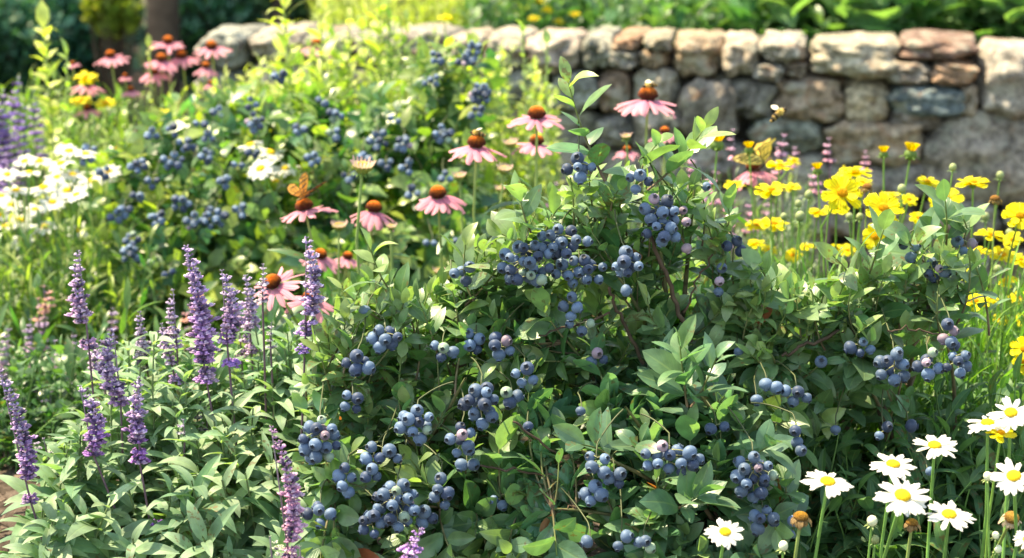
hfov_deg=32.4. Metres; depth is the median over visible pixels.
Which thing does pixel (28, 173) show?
white daisy
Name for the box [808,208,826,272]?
coreopsis
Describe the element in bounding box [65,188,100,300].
white daisy
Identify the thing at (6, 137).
purple spire
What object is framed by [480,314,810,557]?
blueberry bush
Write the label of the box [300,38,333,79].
coneflower
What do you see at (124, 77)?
coneflower
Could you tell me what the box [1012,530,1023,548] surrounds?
daisy
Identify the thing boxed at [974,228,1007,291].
coreopsis
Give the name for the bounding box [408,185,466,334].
coneflower
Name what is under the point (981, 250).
coreopsis
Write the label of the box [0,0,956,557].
ground
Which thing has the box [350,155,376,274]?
coneflower bud
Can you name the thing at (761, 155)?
butterfly
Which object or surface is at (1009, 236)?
coreopsis
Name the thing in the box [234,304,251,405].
sage spike
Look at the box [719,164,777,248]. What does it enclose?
coneflower
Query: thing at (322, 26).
tall leafy plant
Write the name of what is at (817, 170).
coreopsis bud
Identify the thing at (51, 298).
pink tuft
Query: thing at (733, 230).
pink spike
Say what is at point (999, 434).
coreopsis
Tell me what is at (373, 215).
coneflower
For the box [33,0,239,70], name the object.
woodland edge
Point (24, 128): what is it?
purple spire
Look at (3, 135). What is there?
purple spire
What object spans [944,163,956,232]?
green bud
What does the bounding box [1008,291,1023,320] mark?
coreopsis
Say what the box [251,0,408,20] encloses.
shrub
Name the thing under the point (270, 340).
sage spike
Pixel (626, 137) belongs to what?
coneflower bud
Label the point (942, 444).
daisy
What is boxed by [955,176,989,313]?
coreopsis
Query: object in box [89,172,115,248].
white daisy
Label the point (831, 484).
daisy
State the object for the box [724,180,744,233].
coreopsis
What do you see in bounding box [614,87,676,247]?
coneflower
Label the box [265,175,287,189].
white daisy
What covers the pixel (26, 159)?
white daisy
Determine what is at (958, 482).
lance foliage
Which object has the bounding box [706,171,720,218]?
pink spike
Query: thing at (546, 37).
tall leafy plant
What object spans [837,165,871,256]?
coreopsis
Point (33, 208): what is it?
white daisy
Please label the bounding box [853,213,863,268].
green bud
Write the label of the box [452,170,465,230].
coneflower bud
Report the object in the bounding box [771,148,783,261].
pink spike
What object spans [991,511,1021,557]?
faded daisy
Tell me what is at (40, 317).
pink tuft
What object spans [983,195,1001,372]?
spent head
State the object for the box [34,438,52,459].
sage spike
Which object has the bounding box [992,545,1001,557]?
daisy bud
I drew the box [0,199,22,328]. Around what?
white daisy
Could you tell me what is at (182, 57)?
coneflower
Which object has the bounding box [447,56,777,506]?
blueberry bush
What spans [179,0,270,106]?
shrub
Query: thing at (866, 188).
spent head
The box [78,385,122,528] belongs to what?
sage spike
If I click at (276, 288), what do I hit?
coneflower
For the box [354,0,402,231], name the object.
tall leafy plant
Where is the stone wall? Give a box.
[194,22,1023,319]
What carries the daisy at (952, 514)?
on the ground at (140, 102)
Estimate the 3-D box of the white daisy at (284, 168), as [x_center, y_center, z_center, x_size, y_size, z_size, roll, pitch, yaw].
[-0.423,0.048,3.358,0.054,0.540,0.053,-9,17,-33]
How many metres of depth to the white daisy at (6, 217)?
3.32 m
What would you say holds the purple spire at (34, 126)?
on the ground at (140, 102)
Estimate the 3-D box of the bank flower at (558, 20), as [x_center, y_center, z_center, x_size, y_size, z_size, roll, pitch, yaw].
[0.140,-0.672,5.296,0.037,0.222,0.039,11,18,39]
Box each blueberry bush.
[76,72,302,337]
[271,31,510,313]
[288,222,560,557]
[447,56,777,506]
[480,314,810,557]
[715,179,1011,504]
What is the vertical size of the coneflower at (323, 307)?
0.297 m
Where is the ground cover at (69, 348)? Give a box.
[0,261,1023,472]
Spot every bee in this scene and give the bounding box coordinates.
[468,128,485,136]
[640,80,657,88]
[770,105,789,122]
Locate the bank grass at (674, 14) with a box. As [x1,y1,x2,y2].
[452,0,781,45]
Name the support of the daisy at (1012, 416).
on the ground at (140, 102)
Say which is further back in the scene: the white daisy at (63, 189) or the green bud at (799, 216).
the white daisy at (63, 189)
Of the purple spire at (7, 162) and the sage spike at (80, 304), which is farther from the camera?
the purple spire at (7, 162)
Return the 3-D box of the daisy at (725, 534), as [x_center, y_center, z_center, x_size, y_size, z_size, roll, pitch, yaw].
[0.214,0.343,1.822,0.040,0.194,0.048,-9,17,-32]
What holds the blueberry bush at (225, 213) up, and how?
on the ground at (140, 102)
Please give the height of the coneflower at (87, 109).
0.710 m
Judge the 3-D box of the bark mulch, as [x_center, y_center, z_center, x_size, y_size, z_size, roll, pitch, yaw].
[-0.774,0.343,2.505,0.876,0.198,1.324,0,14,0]
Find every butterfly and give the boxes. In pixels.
[287,172,326,200]
[732,137,775,171]
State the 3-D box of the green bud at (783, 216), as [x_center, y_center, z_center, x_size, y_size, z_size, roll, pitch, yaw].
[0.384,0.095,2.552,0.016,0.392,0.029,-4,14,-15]
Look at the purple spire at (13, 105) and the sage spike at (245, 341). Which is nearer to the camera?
the sage spike at (245, 341)
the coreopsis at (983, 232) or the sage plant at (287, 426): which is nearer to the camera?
the sage plant at (287, 426)
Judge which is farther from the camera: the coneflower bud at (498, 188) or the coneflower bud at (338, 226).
the coneflower bud at (498, 188)
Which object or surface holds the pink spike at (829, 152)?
on the ground at (140, 102)
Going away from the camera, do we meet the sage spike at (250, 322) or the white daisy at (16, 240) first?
the sage spike at (250, 322)
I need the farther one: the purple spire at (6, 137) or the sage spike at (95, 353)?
the purple spire at (6, 137)
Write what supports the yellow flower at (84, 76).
on the ground at (140, 102)
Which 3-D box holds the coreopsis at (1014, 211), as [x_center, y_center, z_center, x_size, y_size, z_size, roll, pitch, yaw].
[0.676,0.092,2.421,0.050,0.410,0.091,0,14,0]
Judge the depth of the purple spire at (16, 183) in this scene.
3.70 m
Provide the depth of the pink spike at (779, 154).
3.09 m
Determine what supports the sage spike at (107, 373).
on the ground at (140, 102)
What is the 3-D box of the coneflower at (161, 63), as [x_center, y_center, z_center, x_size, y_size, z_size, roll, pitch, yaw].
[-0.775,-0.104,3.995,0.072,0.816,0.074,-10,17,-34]
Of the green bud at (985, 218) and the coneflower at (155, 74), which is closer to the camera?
the green bud at (985, 218)
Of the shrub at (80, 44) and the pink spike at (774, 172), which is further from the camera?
the shrub at (80, 44)
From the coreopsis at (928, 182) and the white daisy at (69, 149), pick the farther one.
the white daisy at (69, 149)
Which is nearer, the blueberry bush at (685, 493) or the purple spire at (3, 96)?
the blueberry bush at (685, 493)
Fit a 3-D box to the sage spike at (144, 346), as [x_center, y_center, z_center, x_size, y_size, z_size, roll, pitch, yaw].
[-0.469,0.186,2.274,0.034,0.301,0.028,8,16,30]
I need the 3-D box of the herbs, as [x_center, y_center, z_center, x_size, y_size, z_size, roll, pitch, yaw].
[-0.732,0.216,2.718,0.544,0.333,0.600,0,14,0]
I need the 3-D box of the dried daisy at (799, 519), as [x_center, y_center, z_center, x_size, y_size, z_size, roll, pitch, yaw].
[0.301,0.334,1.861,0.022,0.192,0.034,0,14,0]
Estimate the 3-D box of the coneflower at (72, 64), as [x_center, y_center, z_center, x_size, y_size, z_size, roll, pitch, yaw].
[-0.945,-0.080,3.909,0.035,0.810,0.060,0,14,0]
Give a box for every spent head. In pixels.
[859,183,874,259]
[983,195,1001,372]
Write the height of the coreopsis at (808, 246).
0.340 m
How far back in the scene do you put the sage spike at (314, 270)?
2.04 m
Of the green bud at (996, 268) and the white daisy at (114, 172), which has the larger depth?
the white daisy at (114, 172)
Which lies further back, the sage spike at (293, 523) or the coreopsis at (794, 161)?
the coreopsis at (794, 161)
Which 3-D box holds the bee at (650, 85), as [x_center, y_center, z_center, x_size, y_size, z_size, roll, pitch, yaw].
[0.210,-0.297,2.710,0.028,0.015,0.020,0,14,0]
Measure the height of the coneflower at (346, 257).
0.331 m
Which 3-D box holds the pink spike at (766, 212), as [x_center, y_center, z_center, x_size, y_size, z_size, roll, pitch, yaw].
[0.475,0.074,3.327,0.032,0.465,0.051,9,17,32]
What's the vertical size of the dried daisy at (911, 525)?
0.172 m
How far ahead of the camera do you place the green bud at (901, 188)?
2.34 m
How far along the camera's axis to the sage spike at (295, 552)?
1.79 m
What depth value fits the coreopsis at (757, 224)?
2.76 m
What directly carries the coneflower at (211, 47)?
on the ground at (140, 102)
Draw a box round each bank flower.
[528,15,539,27]
[534,0,545,18]
[541,6,552,27]
[553,18,564,27]
[568,11,579,28]
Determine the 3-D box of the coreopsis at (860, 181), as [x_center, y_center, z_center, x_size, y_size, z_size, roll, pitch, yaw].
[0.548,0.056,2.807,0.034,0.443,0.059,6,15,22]
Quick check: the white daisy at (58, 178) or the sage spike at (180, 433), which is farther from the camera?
the white daisy at (58, 178)
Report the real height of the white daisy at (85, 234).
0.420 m
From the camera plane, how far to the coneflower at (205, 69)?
3.85 m
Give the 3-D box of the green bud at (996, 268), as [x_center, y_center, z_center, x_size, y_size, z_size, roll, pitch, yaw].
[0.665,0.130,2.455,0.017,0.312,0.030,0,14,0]
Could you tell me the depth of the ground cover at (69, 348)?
2.71 m
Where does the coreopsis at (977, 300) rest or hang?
on the ground at (140, 102)
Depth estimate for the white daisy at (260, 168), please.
3.17 m
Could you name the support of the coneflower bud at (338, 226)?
on the ground at (140, 102)
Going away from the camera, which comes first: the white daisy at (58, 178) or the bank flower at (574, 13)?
the white daisy at (58, 178)
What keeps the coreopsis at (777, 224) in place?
on the ground at (140, 102)
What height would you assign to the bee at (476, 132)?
0.013 m
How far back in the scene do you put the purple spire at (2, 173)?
3.67 m
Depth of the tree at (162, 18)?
6.92 m
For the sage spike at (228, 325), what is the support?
on the ground at (140, 102)
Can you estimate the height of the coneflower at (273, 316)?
0.504 m
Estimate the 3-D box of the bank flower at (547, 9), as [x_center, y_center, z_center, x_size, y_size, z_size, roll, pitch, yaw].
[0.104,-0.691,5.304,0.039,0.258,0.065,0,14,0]
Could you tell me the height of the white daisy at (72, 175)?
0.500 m
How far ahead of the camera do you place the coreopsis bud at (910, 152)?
2.63 m
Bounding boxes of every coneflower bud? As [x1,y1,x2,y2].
[330,219,347,303]
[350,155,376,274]
[385,222,396,270]
[432,267,438,275]
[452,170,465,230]
[494,184,504,209]
[496,162,512,411]
[502,136,518,209]
[619,132,631,331]
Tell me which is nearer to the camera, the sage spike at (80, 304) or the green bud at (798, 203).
the sage spike at (80, 304)
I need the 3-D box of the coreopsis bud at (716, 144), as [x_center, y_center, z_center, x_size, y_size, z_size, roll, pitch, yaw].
[0.306,0.033,2.688,0.036,0.518,0.036,10,17,35]
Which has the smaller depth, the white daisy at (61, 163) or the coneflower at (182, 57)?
the white daisy at (61, 163)
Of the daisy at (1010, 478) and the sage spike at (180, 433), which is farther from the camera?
the sage spike at (180, 433)
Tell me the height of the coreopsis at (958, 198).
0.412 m
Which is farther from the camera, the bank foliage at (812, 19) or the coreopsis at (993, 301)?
the bank foliage at (812, 19)
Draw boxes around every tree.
[146,0,181,114]
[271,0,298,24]
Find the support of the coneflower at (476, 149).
on the ground at (140, 102)
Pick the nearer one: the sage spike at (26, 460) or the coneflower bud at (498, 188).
the sage spike at (26, 460)
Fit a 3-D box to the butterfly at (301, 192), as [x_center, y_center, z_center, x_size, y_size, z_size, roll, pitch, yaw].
[-0.296,-0.129,2.537,0.043,0.040,0.045,11,18,37]
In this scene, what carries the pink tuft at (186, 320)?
on the ground at (140, 102)
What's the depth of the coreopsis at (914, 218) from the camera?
2.50 m
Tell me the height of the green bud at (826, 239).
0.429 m
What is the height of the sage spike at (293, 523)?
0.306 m
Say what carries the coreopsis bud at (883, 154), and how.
on the ground at (140, 102)
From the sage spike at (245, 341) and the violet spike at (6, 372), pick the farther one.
the violet spike at (6, 372)
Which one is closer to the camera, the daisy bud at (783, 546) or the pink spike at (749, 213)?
the daisy bud at (783, 546)
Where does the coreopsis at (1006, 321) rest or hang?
on the ground at (140, 102)
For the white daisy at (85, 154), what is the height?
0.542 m
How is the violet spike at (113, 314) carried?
on the ground at (140, 102)
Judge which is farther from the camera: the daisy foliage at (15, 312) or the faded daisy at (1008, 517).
the daisy foliage at (15, 312)
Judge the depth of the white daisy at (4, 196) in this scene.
3.31 m
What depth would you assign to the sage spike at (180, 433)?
2.08 m
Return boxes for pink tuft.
[32,297,49,332]
[36,285,56,401]
[180,307,193,337]
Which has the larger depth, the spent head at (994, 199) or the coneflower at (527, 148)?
the coneflower at (527, 148)
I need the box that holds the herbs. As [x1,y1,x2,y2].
[0,331,171,473]
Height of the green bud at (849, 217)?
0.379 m
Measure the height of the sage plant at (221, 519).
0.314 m
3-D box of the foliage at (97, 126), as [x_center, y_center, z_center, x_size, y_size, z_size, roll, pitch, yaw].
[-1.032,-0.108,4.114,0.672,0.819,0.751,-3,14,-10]
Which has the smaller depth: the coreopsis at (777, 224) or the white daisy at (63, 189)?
the coreopsis at (777, 224)
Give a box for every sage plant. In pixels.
[0,393,142,557]
[52,331,221,557]
[133,330,296,557]
[220,317,371,557]
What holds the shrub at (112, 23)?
on the ground at (140, 102)
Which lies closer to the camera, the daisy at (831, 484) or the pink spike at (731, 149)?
the daisy at (831, 484)
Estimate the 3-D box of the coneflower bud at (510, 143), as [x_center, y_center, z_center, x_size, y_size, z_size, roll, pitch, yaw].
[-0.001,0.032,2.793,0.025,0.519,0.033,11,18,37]
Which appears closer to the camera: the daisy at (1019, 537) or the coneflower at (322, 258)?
the daisy at (1019, 537)
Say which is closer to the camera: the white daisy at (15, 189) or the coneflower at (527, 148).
the coneflower at (527, 148)
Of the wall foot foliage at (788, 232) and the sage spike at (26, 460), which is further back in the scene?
the wall foot foliage at (788, 232)
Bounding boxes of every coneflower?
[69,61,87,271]
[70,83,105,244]
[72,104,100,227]
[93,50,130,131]
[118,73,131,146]
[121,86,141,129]
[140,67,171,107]
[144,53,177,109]
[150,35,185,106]
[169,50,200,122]
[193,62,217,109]
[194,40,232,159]
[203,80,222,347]
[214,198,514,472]
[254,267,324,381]
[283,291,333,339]
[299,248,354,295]
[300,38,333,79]
[323,251,360,299]
[350,200,408,295]
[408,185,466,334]
[449,135,518,421]
[504,105,564,264]
[510,134,560,225]
[612,145,638,311]
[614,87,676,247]
[649,126,673,187]
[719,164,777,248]
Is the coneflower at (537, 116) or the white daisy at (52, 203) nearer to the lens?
the coneflower at (537, 116)
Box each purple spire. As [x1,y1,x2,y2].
[0,89,12,327]
[0,104,11,264]
[0,111,18,292]
[0,146,15,306]
[0,148,5,188]
[4,77,28,214]
[5,125,24,265]
[13,107,31,231]
[28,97,42,266]
[32,119,48,237]
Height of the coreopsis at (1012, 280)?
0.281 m
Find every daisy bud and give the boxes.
[776,540,789,557]
[865,515,879,557]
[868,535,880,557]
[983,471,994,557]
[990,531,1000,557]
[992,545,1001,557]
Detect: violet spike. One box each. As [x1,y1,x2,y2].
[0,328,11,363]
[0,347,15,393]
[22,318,35,367]
[34,314,50,379]
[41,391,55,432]
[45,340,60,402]
[107,308,118,351]
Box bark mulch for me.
[0,423,226,541]
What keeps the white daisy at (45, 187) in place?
on the ground at (140, 102)
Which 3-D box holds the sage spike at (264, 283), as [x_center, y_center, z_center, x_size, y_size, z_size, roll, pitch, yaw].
[-0.301,0.171,2.162,0.019,0.393,0.032,0,14,0]
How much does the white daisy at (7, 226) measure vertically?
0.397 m
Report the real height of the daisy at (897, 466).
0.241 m
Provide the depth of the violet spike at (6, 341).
2.81 m
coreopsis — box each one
[706,174,1023,468]
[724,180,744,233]
[745,219,765,249]
[747,239,765,250]
[754,181,787,245]
[757,156,800,256]
[759,217,789,250]
[761,245,776,253]
[766,160,793,259]
[785,182,800,268]
[785,248,802,270]
[800,243,815,277]
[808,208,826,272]
[823,205,848,275]
[831,244,843,251]
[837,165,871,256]
[840,243,855,271]
[853,177,872,268]
[860,192,904,265]
[862,223,884,262]
[882,191,900,199]
[900,193,917,222]
[900,212,922,266]
[916,175,938,211]
[928,188,964,229]
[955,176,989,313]
[966,292,991,342]
[969,298,998,326]
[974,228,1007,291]
[974,246,986,291]
[984,427,1017,557]
[988,246,1017,343]
[993,314,1007,338]
[998,276,1017,340]
[999,202,1023,346]
[1003,231,1023,312]
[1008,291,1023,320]
[1009,336,1023,358]
[1010,253,1023,337]
[1011,355,1023,375]
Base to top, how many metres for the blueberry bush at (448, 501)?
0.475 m
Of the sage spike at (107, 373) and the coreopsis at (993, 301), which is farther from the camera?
the coreopsis at (993, 301)
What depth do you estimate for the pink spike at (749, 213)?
3.19 m
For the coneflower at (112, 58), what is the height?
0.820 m
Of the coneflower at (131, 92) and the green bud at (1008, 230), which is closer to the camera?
the green bud at (1008, 230)
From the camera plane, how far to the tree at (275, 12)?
7.20 m
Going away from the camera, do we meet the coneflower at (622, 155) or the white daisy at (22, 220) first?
the coneflower at (622, 155)
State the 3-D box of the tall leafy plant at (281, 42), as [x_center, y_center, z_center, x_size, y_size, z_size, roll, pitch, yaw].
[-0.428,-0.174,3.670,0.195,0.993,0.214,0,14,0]
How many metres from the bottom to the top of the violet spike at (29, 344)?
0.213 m
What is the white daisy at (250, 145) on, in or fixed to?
on the ground at (140, 102)
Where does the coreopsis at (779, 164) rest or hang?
on the ground at (140, 102)
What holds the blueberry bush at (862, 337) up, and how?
on the ground at (140, 102)
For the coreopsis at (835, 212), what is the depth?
2.61 m
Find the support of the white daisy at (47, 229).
on the ground at (140, 102)
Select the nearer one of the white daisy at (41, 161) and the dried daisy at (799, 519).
the dried daisy at (799, 519)
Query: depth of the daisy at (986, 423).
1.86 m
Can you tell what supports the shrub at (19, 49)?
on the ground at (140, 102)
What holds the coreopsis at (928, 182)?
on the ground at (140, 102)
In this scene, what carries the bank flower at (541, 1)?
on the ground at (140, 102)
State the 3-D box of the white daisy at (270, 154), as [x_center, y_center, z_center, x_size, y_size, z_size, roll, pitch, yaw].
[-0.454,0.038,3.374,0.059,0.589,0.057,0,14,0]
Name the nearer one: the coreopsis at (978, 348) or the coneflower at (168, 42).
the coreopsis at (978, 348)
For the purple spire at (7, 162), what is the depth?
3.62 m
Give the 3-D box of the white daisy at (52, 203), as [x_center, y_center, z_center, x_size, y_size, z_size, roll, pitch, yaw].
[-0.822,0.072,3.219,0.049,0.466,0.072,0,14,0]
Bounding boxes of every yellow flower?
[70,96,93,226]
[72,70,98,248]
[95,98,116,163]
[437,14,452,41]
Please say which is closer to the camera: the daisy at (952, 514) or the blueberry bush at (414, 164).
the daisy at (952, 514)
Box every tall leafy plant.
[29,0,86,290]
[57,37,79,294]
[145,34,155,110]
[256,0,308,222]
[294,0,336,95]
[340,7,363,208]
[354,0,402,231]
[516,20,541,225]
[539,29,561,249]
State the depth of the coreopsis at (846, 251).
2.80 m
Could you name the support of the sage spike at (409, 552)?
on the ground at (140, 102)
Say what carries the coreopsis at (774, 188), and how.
on the ground at (140, 102)
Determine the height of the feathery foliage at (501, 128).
0.954 m
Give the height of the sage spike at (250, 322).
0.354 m
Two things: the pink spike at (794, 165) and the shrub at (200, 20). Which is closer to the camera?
the pink spike at (794, 165)
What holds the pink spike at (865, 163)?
on the ground at (140, 102)
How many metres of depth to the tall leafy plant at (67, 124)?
3.62 m
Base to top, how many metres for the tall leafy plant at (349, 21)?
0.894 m
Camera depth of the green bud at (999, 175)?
2.66 m
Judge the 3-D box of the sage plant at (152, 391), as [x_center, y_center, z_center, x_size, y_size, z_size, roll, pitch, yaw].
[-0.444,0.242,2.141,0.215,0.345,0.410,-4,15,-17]
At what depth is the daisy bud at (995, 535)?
1.84 m
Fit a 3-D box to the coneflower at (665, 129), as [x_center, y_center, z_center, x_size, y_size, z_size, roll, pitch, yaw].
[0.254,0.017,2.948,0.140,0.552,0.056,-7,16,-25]
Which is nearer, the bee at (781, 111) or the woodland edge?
the bee at (781, 111)
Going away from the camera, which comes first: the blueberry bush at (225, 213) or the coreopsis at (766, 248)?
the coreopsis at (766, 248)
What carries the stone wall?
on the ground at (140, 102)
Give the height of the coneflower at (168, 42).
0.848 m
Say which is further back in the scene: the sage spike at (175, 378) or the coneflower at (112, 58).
the coneflower at (112, 58)
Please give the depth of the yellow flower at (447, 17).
3.68 m
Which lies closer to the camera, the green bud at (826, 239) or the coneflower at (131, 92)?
the green bud at (826, 239)
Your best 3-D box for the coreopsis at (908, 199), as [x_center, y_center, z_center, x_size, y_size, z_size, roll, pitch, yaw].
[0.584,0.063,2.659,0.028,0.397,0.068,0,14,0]
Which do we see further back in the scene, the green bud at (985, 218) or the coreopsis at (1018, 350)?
the green bud at (985, 218)
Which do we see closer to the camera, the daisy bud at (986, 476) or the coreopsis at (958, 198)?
the daisy bud at (986, 476)
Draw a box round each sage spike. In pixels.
[0,365,41,540]
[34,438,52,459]
[64,250,98,424]
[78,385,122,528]
[87,340,105,393]
[95,328,129,463]
[121,376,162,525]
[133,311,155,410]
[156,323,186,385]
[165,289,183,386]
[176,419,189,456]
[182,244,222,446]
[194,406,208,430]
[217,269,245,445]
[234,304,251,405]
[237,274,261,387]
[254,263,268,459]
[265,322,277,444]
[269,426,308,557]
[269,536,284,557]
[288,545,300,557]
[293,236,325,433]
[396,527,424,557]
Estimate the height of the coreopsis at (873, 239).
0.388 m
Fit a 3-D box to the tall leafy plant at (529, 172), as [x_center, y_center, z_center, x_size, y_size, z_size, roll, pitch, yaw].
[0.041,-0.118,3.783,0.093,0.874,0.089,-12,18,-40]
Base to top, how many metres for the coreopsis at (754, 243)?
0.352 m
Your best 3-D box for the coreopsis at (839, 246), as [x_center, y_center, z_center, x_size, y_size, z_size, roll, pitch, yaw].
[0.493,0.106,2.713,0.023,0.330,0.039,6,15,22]
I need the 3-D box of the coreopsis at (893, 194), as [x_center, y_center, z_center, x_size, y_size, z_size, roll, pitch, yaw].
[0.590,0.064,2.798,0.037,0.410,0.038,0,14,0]
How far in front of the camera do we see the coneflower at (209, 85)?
3.81 m
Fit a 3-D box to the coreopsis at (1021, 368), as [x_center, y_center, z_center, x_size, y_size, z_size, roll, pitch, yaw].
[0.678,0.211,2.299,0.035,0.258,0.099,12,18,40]
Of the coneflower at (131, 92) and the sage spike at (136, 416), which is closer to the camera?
the sage spike at (136, 416)
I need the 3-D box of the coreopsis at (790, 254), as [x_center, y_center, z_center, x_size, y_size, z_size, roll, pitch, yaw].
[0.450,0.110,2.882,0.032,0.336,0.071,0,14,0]
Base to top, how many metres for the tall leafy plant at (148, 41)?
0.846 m
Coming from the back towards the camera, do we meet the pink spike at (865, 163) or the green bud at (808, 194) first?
the pink spike at (865, 163)
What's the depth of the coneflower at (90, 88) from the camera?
3.75 m
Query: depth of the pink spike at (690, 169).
3.42 m
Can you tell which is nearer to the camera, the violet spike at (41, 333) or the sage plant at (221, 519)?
the sage plant at (221, 519)
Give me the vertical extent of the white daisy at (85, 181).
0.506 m
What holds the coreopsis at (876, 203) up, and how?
on the ground at (140, 102)
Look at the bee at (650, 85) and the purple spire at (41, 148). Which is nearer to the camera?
the bee at (650, 85)
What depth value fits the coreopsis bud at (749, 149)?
2.74 m
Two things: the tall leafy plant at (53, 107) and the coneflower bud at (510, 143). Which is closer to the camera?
the coneflower bud at (510, 143)
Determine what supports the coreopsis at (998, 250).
on the ground at (140, 102)
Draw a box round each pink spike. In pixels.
[687,157,694,190]
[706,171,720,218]
[724,200,738,259]
[727,129,735,260]
[741,205,758,246]
[757,198,769,246]
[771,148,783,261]
[775,134,787,253]
[786,147,799,243]
[808,168,822,274]
[823,138,835,284]
[859,151,871,227]
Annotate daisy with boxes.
[0,168,29,339]
[0,193,15,328]
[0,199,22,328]
[0,210,12,327]
[0,221,21,331]
[3,185,37,422]
[8,213,34,251]
[12,230,33,271]
[13,154,45,288]
[16,170,40,317]
[22,203,45,290]
[27,157,53,289]
[29,220,58,280]
[30,178,60,285]
[39,193,66,328]
[44,169,69,240]
[48,155,82,257]
[53,181,81,408]
[54,144,82,254]
[59,169,85,278]
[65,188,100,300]
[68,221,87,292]
[74,150,97,334]
[77,175,104,266]
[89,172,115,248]
[98,164,122,223]
[237,141,267,193]
[247,159,281,225]
[257,146,285,190]
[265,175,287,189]
[272,162,299,293]
[704,518,743,557]
[790,511,811,557]
[800,469,853,557]
[869,453,916,557]
[873,474,930,557]
[904,518,920,557]
[913,435,957,557]
[926,500,976,557]
[968,415,1004,557]
[987,396,1023,557]
[989,457,1023,557]
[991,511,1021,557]
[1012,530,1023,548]
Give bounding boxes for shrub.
[0,0,74,146]
[8,0,141,144]
[78,0,145,154]
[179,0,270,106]
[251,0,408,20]
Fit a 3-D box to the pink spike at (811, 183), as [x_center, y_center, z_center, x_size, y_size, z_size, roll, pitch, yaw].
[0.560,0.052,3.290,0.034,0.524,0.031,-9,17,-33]
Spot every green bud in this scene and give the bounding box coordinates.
[779,213,787,264]
[793,211,806,272]
[794,200,802,280]
[802,190,813,278]
[823,188,831,283]
[845,213,854,257]
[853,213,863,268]
[895,184,908,268]
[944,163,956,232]
[979,212,990,258]
[989,171,1004,320]
[991,265,1003,348]
[1004,228,1012,328]
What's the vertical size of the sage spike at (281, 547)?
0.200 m
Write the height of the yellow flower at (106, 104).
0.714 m
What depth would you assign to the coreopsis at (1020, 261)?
2.57 m
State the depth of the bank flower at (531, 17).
5.27 m
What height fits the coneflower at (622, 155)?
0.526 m
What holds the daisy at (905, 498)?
on the ground at (140, 102)
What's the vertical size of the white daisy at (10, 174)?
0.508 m
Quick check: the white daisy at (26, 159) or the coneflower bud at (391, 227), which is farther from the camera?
the white daisy at (26, 159)
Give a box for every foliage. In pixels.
[0,61,214,337]
[0,198,170,401]
[164,6,569,354]
[296,0,550,29]
[578,157,829,339]
[701,0,1023,48]
[773,346,1023,557]
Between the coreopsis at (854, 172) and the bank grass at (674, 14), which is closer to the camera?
the coreopsis at (854, 172)
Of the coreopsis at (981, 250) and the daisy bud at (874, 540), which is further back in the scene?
the coreopsis at (981, 250)
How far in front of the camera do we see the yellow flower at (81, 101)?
3.72 m
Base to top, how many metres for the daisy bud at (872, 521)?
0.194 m
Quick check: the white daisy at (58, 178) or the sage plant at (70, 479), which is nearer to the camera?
the sage plant at (70, 479)
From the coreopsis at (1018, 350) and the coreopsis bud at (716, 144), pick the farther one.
the coreopsis bud at (716, 144)
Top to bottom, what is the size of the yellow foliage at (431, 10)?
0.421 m
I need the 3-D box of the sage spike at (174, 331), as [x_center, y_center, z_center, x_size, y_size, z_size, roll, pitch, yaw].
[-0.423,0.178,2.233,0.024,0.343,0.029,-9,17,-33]
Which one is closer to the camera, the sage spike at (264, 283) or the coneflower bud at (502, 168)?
the sage spike at (264, 283)
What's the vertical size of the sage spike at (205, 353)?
0.432 m
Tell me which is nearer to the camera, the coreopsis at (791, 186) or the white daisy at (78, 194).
the coreopsis at (791, 186)
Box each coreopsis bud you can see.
[707,136,728,283]
[741,141,756,248]
[810,162,824,278]
[876,146,889,191]
[900,142,920,222]
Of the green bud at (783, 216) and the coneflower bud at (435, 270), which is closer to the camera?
the green bud at (783, 216)

